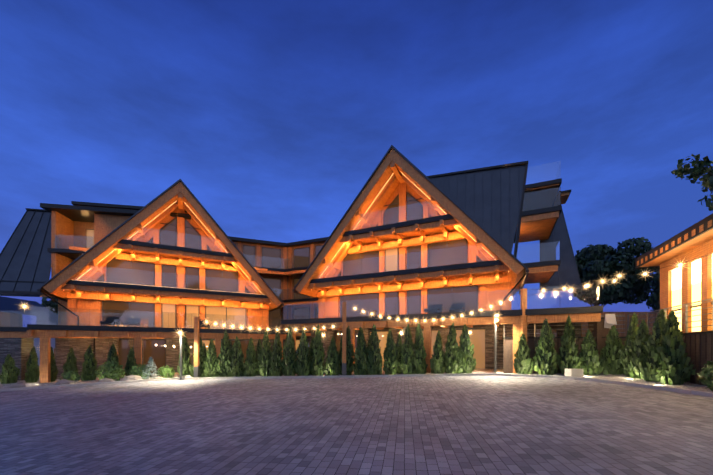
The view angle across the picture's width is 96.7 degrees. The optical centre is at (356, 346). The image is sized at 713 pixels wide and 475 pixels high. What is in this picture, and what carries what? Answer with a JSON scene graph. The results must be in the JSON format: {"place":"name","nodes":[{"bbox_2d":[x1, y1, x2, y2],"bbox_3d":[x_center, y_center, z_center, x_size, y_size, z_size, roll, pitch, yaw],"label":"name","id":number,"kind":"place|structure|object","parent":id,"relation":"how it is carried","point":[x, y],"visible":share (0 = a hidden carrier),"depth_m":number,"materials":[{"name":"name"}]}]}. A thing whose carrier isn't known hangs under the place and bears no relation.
{"place":"outdoors","nodes":[
{"label":"outdoors","id":0,"kind":"place"},
{"bbox_2d":[0,296,57,324],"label":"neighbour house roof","id":1,"kind":"structure","parent":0,"point":[9,305],"depth_m":44.52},
{"bbox_2d":[74,221,147,326],"bbox_3d":[-19.845,-3.626,25.196,8.085,13.750,2.911,0,0,21],"label":"timber wing","id":2,"kind":"object","parent":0,"point":[80,228],"visible":0.02,"depth_m":26.50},
{"bbox_2d":[0,375,712,474],"bbox_3d":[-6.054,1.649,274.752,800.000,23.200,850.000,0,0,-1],"label":"paved courtyard","id":3,"kind":"structure","parent":0,"point":[470,425],"depth_m":6.45,"materials":[{"name":"grey stone"}]},
{"bbox_2d":[34,338,54,365],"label":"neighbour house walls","id":4,"kind":"structure","parent":3,"relation":"on","point":[37,343],"depth_m":42.57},
{"bbox_2d":[0,206,164,380],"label":"wing","id":5,"kind":"structure","parent":3,"relation":"on","point":[25,255],"depth_m":24.26,"materials":[{"name":"grey metal"}]},
{"bbox_2d":[0,235,162,327],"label":"balcony railing","id":6,"kind":"object","parent":5,"relation":"attached to","point":[7,319],"visible":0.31,"depth_m":22.72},
{"bbox_2d":[0,201,190,331],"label":"wing body trim","id":7,"kind":"structure","parent":3,"relation":"on","point":[80,211],"depth_m":24.59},
{"bbox_2d":[86,229,93,247],"bbox_3d":[-22.143,-8.751,26.667,1.000,2.200,0.046,0,0,-11],"label":"door","id":8,"kind":"structure","parent":7,"relation":"attached to","point":[89,234],"depth_m":26.59,"materials":[{"name":"clear glass"}]},
{"bbox_2d":[27,181,286,382],"bbox_3d":[-14.646,-4.751,26.455,15.700,15.200,9.450,0,0,-28],"label":"timber frame","id":9,"kind":"object","parent":3,"relation":"on","point":[83,299],"visible":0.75,"depth_m":23.89,"materials":[{"name":"brown wood"}]},
{"bbox_2d":[27,239,287,333],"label":"gable trim","id":10,"kind":"structure","parent":9,"relation":"attached to","point":[111,319],"depth_m":22.63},
{"bbox_2d":[30,227,287,329],"bbox_3d":[-12.937,-5.001,23.258,15.600,7.260,1.540,0,0,-28],"label":"glass balustrade","id":11,"kind":"object","parent":9,"relation":"attached to","point":[159,283],"visible":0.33,"depth_m":22.67,"materials":[{"name":"clear glass"}]},
{"bbox_2d":[39,179,283,311],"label":"roof trim","id":12,"kind":"structure","parent":9,"relation":"on","point":[126,221],"depth_m":22.89,"materials":[{"name":"brown wood"}]},
{"bbox_2d":[78,202,257,288],"bbox_3d":[-13.597,-7.530,24.493,13.750,7.463,0.025,0,0,-28],"label":"light strip","id":13,"kind":"object","parent":9,"relation":"attached to","point":[149,222],"visible":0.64,"depth_m":23.98,"materials":[{"name":"yellow"}]},
{"bbox_2d":[102,217,249,365],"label":"gable window frames","id":14,"kind":"structure","parent":9,"relation":"attached to","point":[175,285],"depth_m":25.50,"materials":[{"name":"brown wood"}]},
{"bbox_2d":[95,218,250,373],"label":"windows","id":15,"kind":"structure","parent":14,"relation":"in","point":[154,350],"depth_m":24.78,"materials":[{"name":"grey glass"}]},
{"bbox_2d":[162,304,245,329],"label":"windows","id":16,"kind":"structure","parent":9,"relation":"attached to","point":[211,310],"depth_m":26.76,"materials":[{"name":"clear glass"}]},
{"bbox_2d":[202,340,214,349],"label":"wall","id":17,"kind":"structure","parent":9,"relation":"attached to","point":[206,342],"depth_m":26.64,"materials":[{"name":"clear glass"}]},
{"bbox_2d":[20,303,471,335],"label":"wall lamps","id":18,"kind":"object","parent":9,"relation":"attached to","point":[24,306],"depth_m":22.99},
{"bbox_2d":[55,338,273,378],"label":"slate gable piers","id":19,"kind":"structure","parent":3,"relation":"on","point":[63,346],"depth_m":22.76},
{"bbox_2d":[233,242,324,349],"bbox_3d":[-7.213,-3.926,34.099,24.878,13.150,10.112,0,0,-1],"label":"timber shade connector","id":20,"kind":"object","parent":3,"relation":"on","point":[280,276],"visible":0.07,"depth_m":32.96,"materials":[{"name":"brown wood"}]},
{"bbox_2d":[228,236,327,332],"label":"connector trim","id":21,"kind":"structure","parent":20,"relation":"attached to","point":[281,244],"depth_m":31.73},
{"bbox_2d":[235,244,322,323],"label":"connector frames","id":22,"kind":"structure","parent":20,"relation":"attached to","point":[280,268],"depth_m":32.55,"materials":[{"name":"brown wood"}]},
{"bbox_2d":[249,256,310,330],"bbox_3d":[-7.358,-5.301,29.940,19.300,7.260,4.454,0,0,-1],"label":"balcony railing","id":23,"kind":"object","parent":20,"relation":"attached to","point":[282,268],"visible":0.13,"depth_m":31.67,"materials":[{"name":"brown wood"}]},
{"bbox_2d":[244,246,321,329],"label":"windows","id":24,"kind":"structure","parent":20,"relation":"attached to","point":[270,254],"depth_m":32.83,"materials":[{"name":"glass"}]},
{"bbox_2d":[176,312,499,335],"bbox_3d":[-1.471,-1.133,17.401,18.407,1.806,0.615,0,0,6],"label":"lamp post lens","id":25,"kind":"object","parent":3,"relation":"on","point":[183,335],"visible":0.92,"depth_m":18.22,"materials":[{"name":"white glass"}]},
{"bbox_2d":[0,309,695,384],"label":"thuja hedge","id":26,"kind":"object","parent":3,"relation":"on","point":[640,367],"depth_m":17.71,"materials":[{"name":"green plant"}]},
{"bbox_2d":[0,373,712,396],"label":"kerb","id":27,"kind":"structure","parent":3,"relation":"on","point":[693,392],"depth_m":16.29,"materials":[{"name":"grey concrete"}]},
{"bbox_2d":[0,368,712,391],"bbox_3d":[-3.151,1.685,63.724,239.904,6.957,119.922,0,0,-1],"label":"gravel beds","id":28,"kind":"object","parent":3,"relation":"on","point":[625,378],"visible":0.09,"depth_m":15.08,"materials":[{"name":"grey gravel"}]},
{"bbox_2d":[9,374,191,387],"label":"rocks","id":29,"kind":"object","parent":28,"relation":"on","point":[126,378],"visible":0.73,"depth_m":18.05,"materials":[{"name":"beige stone"}]},
{"bbox_2d":[142,357,159,378],"bbox_3d":[-12.438,1.297,19.262,1.299,1.417,1.249,0,0,-1],"label":"blue spruce","id":30,"kind":"object","parent":28,"relation":"on","point":[151,363],"depth_m":19.12,"materials":[{"name":"plant"}]},
{"bbox_2d":[178,331,183,379],"bbox_3d":[-10.253,0.518,18.411,0.331,2.850,0.673,0,0,-1],"label":"lamp post","id":31,"kind":"object","parent":28,"relation":"on","point":[180,357],"visible":0.81,"depth_m":18.59,"materials":[{"name":"grey metal"}]},
{"bbox_2d":[194,366,199,377],"bbox_3d":[-9.729,1.576,19.300,0.250,0.800,0.250,0,0,-1],"label":"post base","id":32,"kind":"object","parent":28,"relation":"on","point":[196,371],"visible":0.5,"depth_m":19.18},
{"bbox_2d":[194,317,198,365],"bbox_3d":[-9.729,-0.324,19.300,0.220,3.000,0.220,0,0,-1],"label":"wooden post","id":33,"kind":"object","parent":32,"relation":"in","point":[196,341],"visible":1,"depth_m":19.19,"materials":[{"name":"brown wood"}]},
{"bbox_2d":[342,363,345,374],"bbox_3d":[-0.700,1.315,18.157,0.250,0.800,0.250,0,0,-1],"label":"post base","id":34,"kind":"object","parent":28,"relation":"on","point":[343,368],"visible":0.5,"depth_m":18.03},
{"bbox_2d":[342,302,345,362],"bbox_3d":[-0.700,-0.835,18.157,0.220,3.500,0.220,0,0,-1],"label":"wooden post","id":35,"kind":"object","parent":34,"relation":"in","point":[343,332],"visible":0.93,"depth_m":18.05,"materials":[{"name":"brown wood"}]},
{"bbox_2d":[565,368,582,376],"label":"concrete blocks","id":36,"kind":"object","parent":28,"relation":"on","point":[574,372],"depth_m":14.30,"materials":[{"name":"grey concrete"}]},
{"bbox_2d":[646,267,659,311],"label":"tree","id":37,"kind":"object","parent":28,"relation":"on","point":[653,299],"visible":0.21,"depth_m":43.47,"materials":[{"name":"green plant"}]},
{"bbox_2d":[60,361,712,390],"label":"shrub foliage","id":38,"kind":"object","parent":3,"relation":"on","point":[165,372],"visible":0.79,"depth_m":18.78,"materials":[{"name":"green plant"}]},
{"bbox_2d":[280,148,600,373],"bbox_3d":[4.992,-5.341,22.928,18.600,15.200,9.450,0,0,25],"label":"timber frame","id":39,"kind":"object","parent":3,"relation":"on","point":[498,278],"visible":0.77,"depth_m":21.23,"materials":[{"name":"brown wood"}]},
{"bbox_2d":[370,332,387,367],"bbox_3d":[1.370,0.559,23.728,2.250,3.400,0.024,0,0,25],"label":"door","id":40,"kind":"structure","parent":39,"relation":"attached to","point":[382,336],"depth_m":23.46,"materials":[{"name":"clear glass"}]},
{"bbox_2d":[311,172,508,289],"bbox_3d":[2.745,-8.120,21.512,13.750,7.463,0.025,0,0,25],"label":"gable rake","id":41,"kind":"object","parent":39,"relation":"attached to","point":[427,196],"visible":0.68,"depth_m":21.34,"materials":[{"name":"brown wood"}]},
{"bbox_2d":[293,145,527,298],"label":"gable roof trim","id":42,"kind":"structure","parent":39,"relation":"on","point":[426,177],"depth_m":20.60,"materials":[{"name":"brown wood"}]},
{"bbox_2d":[386,248,484,367],"bbox_3d":[5.277,-2.591,21.910,6.831,9.700,0.100,0,0,24],"label":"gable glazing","id":43,"kind":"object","parent":39,"relation":"attached to","point":[477,338],"visible":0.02,"depth_m":20.84,"materials":[{"name":"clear glass"}]},
{"bbox_2d":[200,253,712,331],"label":"string lights","id":44,"kind":"object","parent":3,"relation":"on","point":[543,290],"visible":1,"depth_m":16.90},
{"bbox_2d":[494,314,498,372],"bbox_3d":[7.310,-0.142,16.511,0.281,3.150,0.681,0,0,-1],"label":"lamp post","id":45,"kind":"object","parent":3,"relation":"on","point":[495,347],"visible":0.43,"depth_m":16.69,"materials":[{"name":"grey metal"}]},
{"bbox_2d":[521,288,526,339],"bbox_3d":[8.644,-1.180,16.372,0.220,3.650,0.220,0,0,-1],"label":"wooden post","id":46,"kind":"object","parent":3,"relation":"on","point":[523,308],"visible":0.64,"depth_m":16.26,"materials":[{"name":"brown wood"}]},
{"bbox_2d":[503,319,712,385],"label":"wall","id":47,"kind":"structure","parent":3,"relation":"on","point":[699,349],"depth_m":15.75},
{"bbox_2d":[604,314,616,328],"bbox_3d":[12.488,-1.261,15.585,0.492,0.740,0.179,0,0,5],"label":"sign","id":48,"kind":"object","parent":47,"relation":"hanging from","point":[610,320],"visible":0.9,"depth_m":15.56,"materials":[{"name":"grey"}]},
{"bbox_2d":[0,0,712,312],"label":"sky","id":49,"kind":"structure","parent":0,"point":[275,115],"materials":[{"name":"blue"}]},
{"bbox_2d":[335,192,481,332],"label":"gable window frames","id":50,"kind":"structure","parent":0,"point":[407,268],"depth_m":22.59,"materials":[{"name":"brown wood"}]},
{"bbox_2d":[336,193,481,362],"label":"windows","id":51,"kind":"structure","parent":50,"relation":"in","point":[412,252],"depth_m":22.44,"materials":[{"name":"glass"}]},
{"bbox_2d":[311,324,512,368],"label":"gable slate piers","id":52,"kind":"structure","parent":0,"point":[444,334],"depth_m":21.08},
{"bbox_2d":[281,210,602,323],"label":"gable trim","id":53,"kind":"structure","parent":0,"point":[437,313],"depth_m":19.50,"materials":[{"name":"brown wood"}]},
{"bbox_2d":[284,202,599,319],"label":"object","id":54,"kind":"object","parent":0,"point":[392,217],"visible":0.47,"depth_m":19.70,"materials":[{"name":"clear glass"}]},
{"bbox_2d":[429,164,582,336],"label":"wing","id":55,"kind":"structure","parent":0,"point":[488,201],"depth_m":19.52,"materials":[{"name":"grey metal"}]},
{"bbox_2d":[427,161,570,281],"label":"wing body trim","id":56,"kind":"structure","parent":55,"relation":"attached to","point":[541,211],"depth_m":18.88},
{"bbox_2d":[514,184,558,283],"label":"balcony","id":57,"kind":"structure","parent":55,"relation":"attached to","point":[536,230],"depth_m":20.70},
{"bbox_2d":[517,161,560,262],"bbox_3d":[11.812,-7.891,21.065,2.250,5.700,5.140,0,0,25],"label":"glass balcony railing","id":58,"kind":"object","parent":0,"point":[555,255],"visible":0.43,"depth_m":18.77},
{"bbox_2d":[536,330,556,336],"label":"wing body glazing","id":59,"kind":"structure","parent":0,"point":[539,331],"depth_m":18.97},
{"bbox_2d":[503,298,712,337],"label":"fence","id":60,"kind":"object","parent":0,"point":[665,311],"visible":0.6,"depth_m":13.07,"materials":[{"name":"brown wood"}]},
{"bbox_2d":[503,317,712,338],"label":"fence rail","id":61,"kind":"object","parent":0,"point":[622,337],"depth_m":15.55,"materials":[{"name":"brown wood"}]},
{"bbox_2d":[572,237,653,306],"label":"tree","id":62,"kind":"object","parent":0,"point":[591,260],"depth_m":48.18,"materials":[{"name":"green plant"}]},
{"bbox_2d":[671,154,712,210],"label":"tree","id":63,"kind":"object","parent":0,"point":[696,171],"depth_m":12.66,"materials":[{"name":"green plant"}]},
{"bbox_2d":[672,254,712,289],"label":"window","id":64,"kind":"structure","parent":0,"point":[677,276],"depth_m":12.12,"materials":[{"name":"glass"}]},
{"label":"terrace deck","id":65,"kind":"structure","parent":0,"visible":0},
{"bbox_2d":[581,312,659,336],"bbox_3d":[16.386,-1.351,20.256,5.960,1.800,0.190,0,0,-1],"label":"fence","id":66,"kind":"object","parent":65,"relation":"on","point":[584,325],"visible":0.27,"depth_m":20.18,"materials":[{"name":"brown wood"}]},
{"bbox_2d":[637,220,712,332],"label":"timber pavilion","id":67,"kind":"object","parent":65,"relation":"on","point":[700,246],"visible":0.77,"depth_m":12.17,"materials":[{"name":"brown wood"}]},
{"bbox_2d":[635,213,712,267],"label":"roof eave","id":68,"kind":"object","parent":67,"relation":"attached to","point":[704,221],"depth_m":11.60,"materials":[{"name":"brown wood"}]},
{"bbox_2d":[672,278,712,331],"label":"window","id":69,"kind":"structure","parent":67,"relation":"in","point":[677,295],"depth_m":12.06,"materials":[{"name":"glass"}]},
{"bbox_2d":[673,302,711,310],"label":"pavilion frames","id":70,"kind":"structure","parent":67,"relation":"attached to","point":[691,307],"depth_m":12.07,"materials":[{"name":"brown wood"}]},
{"bbox_3d":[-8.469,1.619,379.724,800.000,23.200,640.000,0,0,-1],"label":"field","id":71,"kind":"structure","parent":0,"visible":0},
{"bbox_2d":[41,297,57,314],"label":"tree","id":72,"kind":"object","parent":71,"relation":"on","point":[51,304],"visible":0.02,"depth_m":57.46,"materials":[{"name":"green plant"}]}
]}

